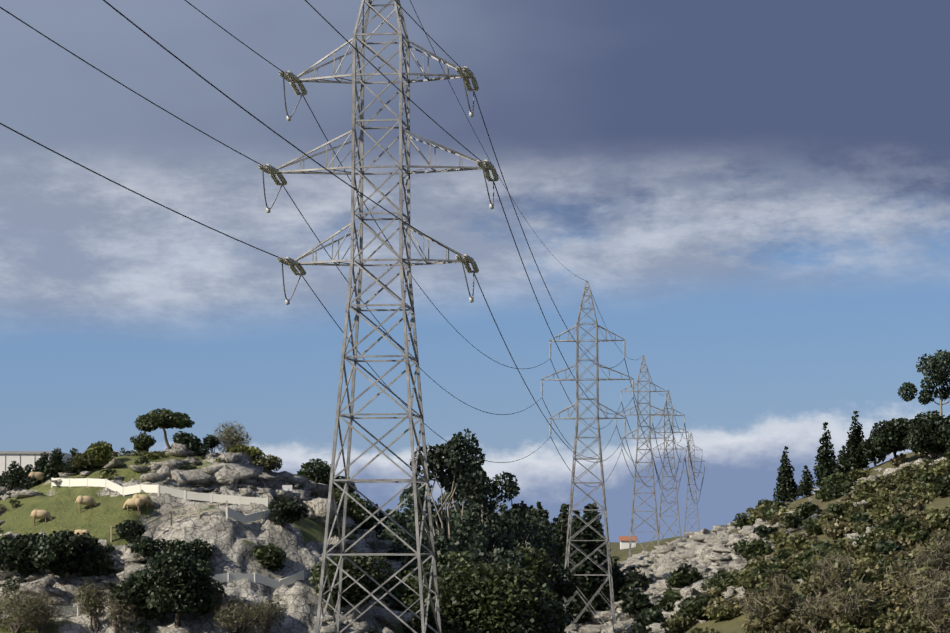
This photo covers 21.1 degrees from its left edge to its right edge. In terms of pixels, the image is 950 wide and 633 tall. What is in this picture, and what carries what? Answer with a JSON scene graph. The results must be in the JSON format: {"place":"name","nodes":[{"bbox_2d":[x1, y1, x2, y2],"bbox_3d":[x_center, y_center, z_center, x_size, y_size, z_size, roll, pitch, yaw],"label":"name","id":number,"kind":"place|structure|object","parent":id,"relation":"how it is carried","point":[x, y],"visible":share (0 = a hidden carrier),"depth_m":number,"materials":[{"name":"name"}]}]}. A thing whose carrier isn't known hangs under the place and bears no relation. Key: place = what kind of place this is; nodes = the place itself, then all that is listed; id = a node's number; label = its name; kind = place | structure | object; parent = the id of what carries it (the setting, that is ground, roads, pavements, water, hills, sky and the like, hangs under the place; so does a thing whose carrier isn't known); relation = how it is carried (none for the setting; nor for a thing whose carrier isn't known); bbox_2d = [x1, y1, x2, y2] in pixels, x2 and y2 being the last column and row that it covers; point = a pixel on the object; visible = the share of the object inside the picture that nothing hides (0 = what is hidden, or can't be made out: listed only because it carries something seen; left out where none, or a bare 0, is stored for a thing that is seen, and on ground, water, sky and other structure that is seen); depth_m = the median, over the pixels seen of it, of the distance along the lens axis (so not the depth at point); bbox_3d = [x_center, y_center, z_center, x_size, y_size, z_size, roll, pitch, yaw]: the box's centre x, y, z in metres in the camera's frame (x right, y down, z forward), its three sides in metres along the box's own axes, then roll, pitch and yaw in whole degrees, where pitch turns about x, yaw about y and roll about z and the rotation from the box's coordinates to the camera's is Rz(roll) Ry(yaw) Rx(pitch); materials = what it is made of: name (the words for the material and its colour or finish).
{"place":"outdoors","nodes":[
{"label":"outdoors","id":0,"kind":"place"},
{"bbox_2d":[0,451,949,632],"bbox_3d":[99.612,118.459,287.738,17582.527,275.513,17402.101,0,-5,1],"label":"terrain","id":1,"kind":"structure","parent":0,"point":[235,541],"depth_m":171.69,"materials":[{"name":"green plant"}]},
{"bbox_2d":[0,471,8,486],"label":"hill tree","id":2,"kind":"object","parent":1,"relation":"on","point":[2,482],"visible":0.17,"depth_m":182.65,"materials":[{"name":"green plant"}]},
{"bbox_2d":[3,461,22,487],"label":"hill tree","id":3,"kind":"object","parent":1,"relation":"on","point":[13,477],"visible":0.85,"depth_m":180.80,"materials":[{"name":"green plant"}]},
{"bbox_2d":[0,533,40,571],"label":"bush","id":4,"kind":"object","parent":1,"relation":"on","point":[6,543],"visible":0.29,"depth_m":166.54,"materials":[{"name":"green plant"}]},
{"bbox_2d":[0,582,50,632],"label":"bush","id":5,"kind":"object","parent":1,"relation":"on","point":[8,607],"visible":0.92,"depth_m":158.99,"materials":[{"name":"green plant"}]},
{"bbox_2d":[2,533,48,572],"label":"hill tree","id":6,"kind":"object","parent":1,"relation":"on","point":[19,550],"visible":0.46,"depth_m":165.94,"materials":[{"name":"green plant"}]},
{"bbox_2d":[18,464,39,489],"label":"hill tree","id":7,"kind":"object","parent":1,"relation":"on","point":[28,481],"visible":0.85,"depth_m":180.52,"materials":[{"name":"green plant"}]},
{"bbox_2d":[0,451,71,474],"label":"industrial hall","id":8,"kind":"structure","parent":1,"relation":"on","point":[23,458],"depth_m":500.07,"materials":[{"name":"white paint"}]},
{"bbox_2d":[27,471,47,485],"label":"sheep","id":9,"kind":"object","parent":1,"relation":"on","point":[38,476],"visible":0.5,"depth_m":180.63},
{"bbox_2d":[30,509,52,525],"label":"sheep","id":10,"kind":"object","parent":1,"relation":"on","point":[39,514],"visible":0.96,"depth_m":172.39},
{"bbox_2d":[34,452,52,478],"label":"hill tree","id":11,"kind":"object","parent":1,"relation":"on","point":[40,464],"visible":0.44,"depth_m":181.43,"materials":[{"name":"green plant"}]},
{"bbox_2d":[14,590,75,632],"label":"bush","id":12,"kind":"object","parent":1,"relation":"on","point":[46,597],"visible":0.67,"depth_m":159.43,"materials":[{"name":"green plant"}]},
{"bbox_2d":[0,605,104,617],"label":"screen fence","id":13,"kind":"object","parent":1,"relation":"on","point":[77,611],"visible":0.29,"depth_m":162.47,"materials":[{"name":"white"}]},
{"bbox_2d":[44,447,65,478],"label":"hill tree","id":14,"kind":"object","parent":1,"relation":"on","point":[55,464],"visible":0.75,"depth_m":180.57,"materials":[{"name":"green plant"}]},
{"bbox_2d":[30,529,100,585],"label":"hill tree","id":15,"kind":"object","parent":1,"relation":"on","point":[59,553],"visible":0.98,"depth_m":164.48,"materials":[{"name":"green plant"}]},
{"bbox_2d":[62,448,85,474],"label":"hill tree","id":16,"kind":"object","parent":1,"relation":"on","point":[70,468],"visible":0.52,"depth_m":180.04,"materials":[{"name":"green plant"}]},
{"bbox_2d":[74,529,89,537],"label":"sheep","id":17,"kind":"object","parent":1,"relation":"on","point":[80,531],"visible":0.29,"depth_m":168.59},
{"bbox_2d":[75,495,97,512],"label":"sheep","id":18,"kind":"object","parent":1,"relation":"on","point":[85,500],"visible":0.92,"depth_m":172.84},
{"bbox_2d":[69,453,103,470],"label":"hill tree","id":19,"kind":"object","parent":1,"relation":"on","point":[81,460],"visible":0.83,"depth_m":179.70,"materials":[{"name":"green plant"}]},
{"bbox_2d":[71,579,108,632],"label":"shrub","id":20,"kind":"object","parent":1,"relation":"on","point":[94,601],"visible":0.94,"depth_m":160.85,"materials":[{"name":"green plant"}]},
{"bbox_2d":[73,535,117,575],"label":"hill tree","id":21,"kind":"object","parent":1,"relation":"on","point":[106,561],"visible":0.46,"depth_m":165.62,"materials":[{"name":"green plant"}]},
{"bbox_2d":[84,440,113,463],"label":"hill tree","id":22,"kind":"object","parent":1,"relation":"on","point":[102,450],"visible":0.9,"depth_m":180.10,"materials":[{"name":"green plant"}]},
{"bbox_2d":[100,591,143,632],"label":"shrub","id":23,"kind":"object","parent":1,"relation":"on","point":[117,607],"visible":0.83,"depth_m":159.94,"materials":[{"name":"green plant"}]},
{"bbox_2d":[115,519,145,538],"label":"bush","id":24,"kind":"object","parent":1,"relation":"on","point":[126,529],"visible":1,"depth_m":168.61,"materials":[{"name":"green plant"}]},
{"bbox_2d":[122,498,142,515],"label":"sheep","id":25,"kind":"object","parent":1,"relation":"on","point":[134,502],"visible":0.96,"depth_m":171.80},
{"bbox_2d":[108,570,169,622],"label":"hill tree","id":26,"kind":"object","parent":1,"relation":"on","point":[130,589],"visible":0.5,"depth_m":160.09,"materials":[{"name":"green plant"}]},
{"bbox_2d":[130,431,155,450],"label":"hill tree","id":27,"kind":"object","parent":1,"relation":"on","point":[141,442],"visible":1,"depth_m":184.01,"materials":[{"name":"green plant"}]},
{"bbox_2d":[132,494,154,511],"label":"sheep","id":28,"kind":"object","parent":1,"relation":"on","point":[146,499],"visible":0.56,"depth_m":172.36},
{"bbox_2d":[125,535,167,560],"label":"bush","id":29,"kind":"object","parent":1,"relation":"on","point":[147,548],"visible":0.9,"depth_m":165.89,"materials":[{"name":"green plant"}]},
{"bbox_2d":[51,478,267,506],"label":"screen fence","id":30,"kind":"object","parent":1,"relation":"on","point":[158,489],"visible":0.88,"depth_m":174.00,"materials":[{"name":"white fabric"}]},
{"bbox_2d":[134,408,194,448],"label":"hill tree","id":31,"kind":"object","parent":1,"relation":"on","point":[153,420],"visible":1,"depth_m":184.03,"materials":[{"name":"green plant"}]},
{"bbox_2d":[110,500,227,541],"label":"rail fence","id":32,"kind":"object","parent":1,"relation":"on","point":[171,517],"visible":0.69,"depth_m":171.10,"materials":[{"name":"beige wood"}]},
{"bbox_2d":[139,549,214,627],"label":"hill tree","id":33,"kind":"object","parent":1,"relation":"on","point":[183,579],"visible":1,"depth_m":158.93,"materials":[{"name":"green plant"}]},
{"bbox_2d":[171,431,196,451],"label":"hill tree","id":34,"kind":"object","parent":1,"relation":"on","point":[182,437],"visible":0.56,"depth_m":181.96,"materials":[{"name":"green plant"}]},
{"bbox_2d":[163,539,208,566],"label":"bush","id":35,"kind":"object","parent":1,"relation":"on","point":[172,545],"visible":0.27,"depth_m":166.18,"materials":[{"name":"green plant"}]},
{"bbox_2d":[0,447,393,632],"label":"hill tufts","id":36,"kind":"object","parent":1,"relation":"on","point":[105,475],"visible":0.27,"depth_m":176.91,"materials":[{"name":"green plant"}]},
{"bbox_2d":[185,436,208,454],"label":"hill tree","id":37,"kind":"object","parent":1,"relation":"on","point":[196,445],"visible":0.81,"depth_m":181.76,"materials":[{"name":"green plant"}]},
{"bbox_2d":[186,538,218,558],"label":"bush","id":38,"kind":"object","parent":1,"relation":"on","point":[204,548],"visible":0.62,"depth_m":167.37,"materials":[{"name":"green plant"}]},
{"bbox_2d":[190,579,225,615],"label":"bush","id":39,"kind":"object","parent":1,"relation":"on","point":[206,605],"visible":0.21,"depth_m":161.32,"materials":[{"name":"green plant"}]},
{"bbox_2d":[201,434,220,452],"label":"hill tree","id":40,"kind":"object","parent":1,"relation":"on","point":[210,441],"visible":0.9,"depth_m":183.82,"materials":[{"name":"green plant"}]},
{"bbox_2d":[213,420,250,452],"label":"hill tree","id":41,"kind":"object","parent":1,"relation":"on","point":[231,439],"visible":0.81,"depth_m":183.73,"materials":[{"name":"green plant"}]},
{"bbox_2d":[210,589,270,632],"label":"shrub","id":42,"kind":"object","parent":1,"relation":"on","point":[232,610],"visible":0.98,"depth_m":159.22,"materials":[{"name":"green plant"}]},
{"bbox_2d":[226,444,264,459],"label":"hill tree","id":43,"kind":"object","parent":1,"relation":"on","point":[253,453],"visible":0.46,"depth_m":181.01,"materials":[{"name":"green plant"}]},
{"bbox_2d":[226,507,276,524],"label":"screen fence","id":44,"kind":"object","parent":1,"relation":"on","point":[243,518],"visible":0.48,"depth_m":172.00,"materials":[{"name":"white"}]},
{"bbox_2d":[210,570,303,587],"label":"screen fence","id":45,"kind":"object","parent":1,"relation":"on","point":[227,577],"visible":0.67,"depth_m":167.59,"materials":[{"name":"white"}]},
{"bbox_2d":[238,595,287,632],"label":"shrub","id":46,"kind":"object","parent":1,"relation":"on","point":[272,609],"visible":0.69,"depth_m":160.66,"materials":[{"name":"green plant"}]},
{"bbox_2d":[252,454,282,471],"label":"hill tree","id":47,"kind":"object","parent":1,"relation":"on","point":[271,462],"visible":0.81,"depth_m":180.96,"materials":[{"name":"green plant"}]},
{"bbox_2d":[252,543,285,570],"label":"bush","id":48,"kind":"object","parent":1,"relation":"on","point":[270,555],"visible":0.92,"depth_m":168.76,"materials":[{"name":"green plant"}]},
{"bbox_2d":[282,485,291,490],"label":"notice board","id":49,"kind":"object","parent":1,"relation":"on","point":[287,487],"visible":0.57,"depth_m":178.42,"materials":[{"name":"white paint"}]},
{"bbox_2d":[268,498,308,527],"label":"bush","id":50,"kind":"object","parent":1,"relation":"on","point":[292,512],"visible":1,"depth_m":172.11,"materials":[{"name":"green plant"}]},
{"bbox_2d":[295,458,402,607],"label":"trees","id":51,"kind":"object","parent":1,"relation":"on","point":[319,472],"visible":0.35,"depth_m":167.93,"materials":[{"name":"green plant"}]},
{"bbox_2d":[258,0,498,632],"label":"pylon","id":52,"kind":"object","parent":1,"relation":"on","point":[465,73],"visible":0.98,"depth_m":150.27,"materials":[{"name":"metal"}]},
{"bbox_2d":[0,0,704,503],"bbox_3d":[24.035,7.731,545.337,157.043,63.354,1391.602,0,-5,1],"label":"conductors","id":53,"kind":"object","parent":52,"relation":"hanging from","point":[390,244],"visible":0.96,"depth_m":162.61,"materials":[{"name":"grey"}]},
{"bbox_2d":[398,428,532,553],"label":"eucalyptus trees","id":54,"kind":"object","parent":1,"relation":"on","point":[465,478],"visible":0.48,"depth_m":238.29,"materials":[{"name":"green plant"}]},
{"bbox_2d":[0,443,947,632],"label":"limestone rocks","id":55,"kind":"object","parent":1,"relation":"on","point":[239,472],"visible":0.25,"depth_m":180.46,"materials":[{"name":"grey stone"}]},
{"bbox_2d":[380,547,568,632],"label":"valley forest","id":56,"kind":"object","parent":1,"relation":"on","point":[454,600],"visible":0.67,"depth_m":173.95,"materials":[{"name":"green plant"}]},
{"bbox_2d":[377,500,578,630],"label":"valley forest","id":57,"kind":"object","parent":1,"relation":"on","point":[534,556],"visible":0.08,"depth_m":242.44,"materials":[{"name":"green plant"}]},
{"bbox_2d":[393,543,566,632],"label":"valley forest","id":58,"kind":"object","parent":1,"relation":"on","point":[462,557],"visible":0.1,"depth_m":176.99,"materials":[{"name":"green plant"}]},
{"bbox_2d":[541,281,633,632],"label":"pylon","id":59,"kind":"object","parent":1,"relation":"on","point":[573,479],"visible":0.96,"depth_m":359.28,"materials":[{"name":"metal"}]},
{"bbox_2d":[529,502,648,623],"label":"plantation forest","id":60,"kind":"object","parent":1,"relation":"on","point":[588,586],"visible":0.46,"depth_m":371.53,"materials":[{"name":"green plant"}]},
{"bbox_2d":[535,502,653,605],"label":"trees","id":61,"kind":"object","parent":1,"relation":"on","point":[539,515],"visible":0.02,"depth_m":378.75,"materials":[{"name":"green plant"}]},
{"bbox_2d":[619,536,636,548],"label":"house","id":62,"kind":"structure","parent":1,"relation":"on","point":[624,541],"depth_m":891.79,"materials":[{"name":"white paint"}]},
{"bbox_2d":[616,356,671,556],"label":"pylon","id":63,"kind":"object","parent":1,"relation":"on","point":[649,414],"visible":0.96,"depth_m":598.38,"materials":[{"name":"metal"}]},
{"bbox_2d":[649,392,688,544],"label":"pylon","id":64,"kind":"object","parent":1,"relation":"on","point":[664,466],"visible":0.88,"depth_m":837.66,"materials":[{"name":"metal"}]},
{"bbox_2d":[678,434,704,536],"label":"pylon","id":65,"kind":"object","parent":1,"relation":"on","point":[693,461],"visible":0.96,"depth_m":1235.38,"materials":[{"name":"metal"}]},
{"bbox_2d":[730,512,751,528],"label":"bush","id":66,"kind":"object","parent":1,"relation":"on","point":[741,521],"visible":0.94,"depth_m":405.01,"materials":[{"name":"green plant"}]},
{"bbox_2d":[755,499,768,507],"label":"bush","id":67,"kind":"object","parent":1,"relation":"on","point":[760,501],"visible":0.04,"depth_m":421.33,"materials":[{"name":"green plant"}]},
{"bbox_2d":[619,475,949,632],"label":"slope bushes","id":68,"kind":"object","parent":1,"relation":"on","point":[681,576],"visible":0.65,"depth_m":354.82,"materials":[{"name":"green plant"}]},
{"bbox_2d":[773,446,798,503],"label":"ridge tree","id":69,"kind":"object","parent":1,"relation":"on","point":[785,491],"visible":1,"depth_m":431.63,"materials":[{"name":"green plant"}]},
{"bbox_2d":[638,443,949,632],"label":"scrub bushes","id":70,"kind":"object","parent":1,"relation":"on","point":[908,486],"visible":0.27,"depth_m":353.68,"materials":[{"name":"green plant"}]},
{"bbox_2d":[660,452,945,632],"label":"scrub bushes","id":71,"kind":"object","parent":1,"relation":"on","point":[824,524],"visible":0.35,"depth_m":339.10,"materials":[{"name":"green plant"}]},
{"bbox_2d":[796,465,815,496],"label":"ridge tree","id":72,"kind":"object","parent":1,"relation":"on","point":[805,487],"visible":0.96,"depth_m":426.16,"materials":[{"name":"green plant"}]},
{"bbox_2d":[688,458,949,632],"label":"scrub bushes","id":73,"kind":"object","parent":1,"relation":"on","point":[865,544],"visible":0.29,"depth_m":339.36,"materials":[{"name":"green plant"}]},
{"bbox_2d":[811,422,836,486],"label":"ridge tree","id":74,"kind":"object","parent":1,"relation":"on","point":[826,465],"visible":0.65,"depth_m":429.10,"materials":[{"name":"green plant"}]},
{"bbox_2d":[833,445,849,473],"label":"ridge tree","id":75,"kind":"object","parent":1,"relation":"on","point":[840,456],"visible":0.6,"depth_m":411.72,"materials":[{"name":"green plant"}]},
{"bbox_2d":[737,532,949,632],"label":"bare shrubs","id":76,"kind":"object","parent":1,"relation":"on","point":[931,573],"visible":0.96,"depth_m":312.22,"materials":[{"name":"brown plant"}]},
{"bbox_2d":[840,411,869,470],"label":"ridge tree","id":77,"kind":"object","parent":1,"relation":"on","point":[855,458],"visible":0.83,"depth_m":411.08,"materials":[{"name":"green plant"}]},
{"bbox_2d":[859,438,890,466],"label":"ridge tree","id":78,"kind":"object","parent":1,"relation":"on","point":[870,453],"visible":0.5,"depth_m":408.63,"materials":[{"name":"green plant"}]},
{"bbox_2d":[869,417,911,456],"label":"ridge tree","id":79,"kind":"object","parent":1,"relation":"on","point":[887,437],"visible":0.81,"depth_m":393.63,"materials":[{"name":"green plant"}]},
{"bbox_2d":[897,349,949,415],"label":"tree","id":80,"kind":"object","parent":1,"relation":"on","point":[935,371],"visible":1,"depth_m":406.83,"materials":[{"name":"green plant"}]},
{"bbox_2d":[902,410,949,459],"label":"ridge tree","id":81,"kind":"object","parent":1,"relation":"on","point":[923,427],"visible":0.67,"depth_m":384.19,"materials":[{"name":"green plant"}]},
{"bbox_2d":[934,414,949,448],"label":"ridge tree","id":82,"kind":"object","parent":1,"relation":"on","point":[944,425],"visible":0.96,"depth_m":380.47,"materials":[{"name":"green plant"}]},
{"bbox_2d":[0,0,949,542],"label":"sky","id":83,"kind":"structure","parent":0,"point":[752,196],"materials":[{"name":"blue"}]}
]}

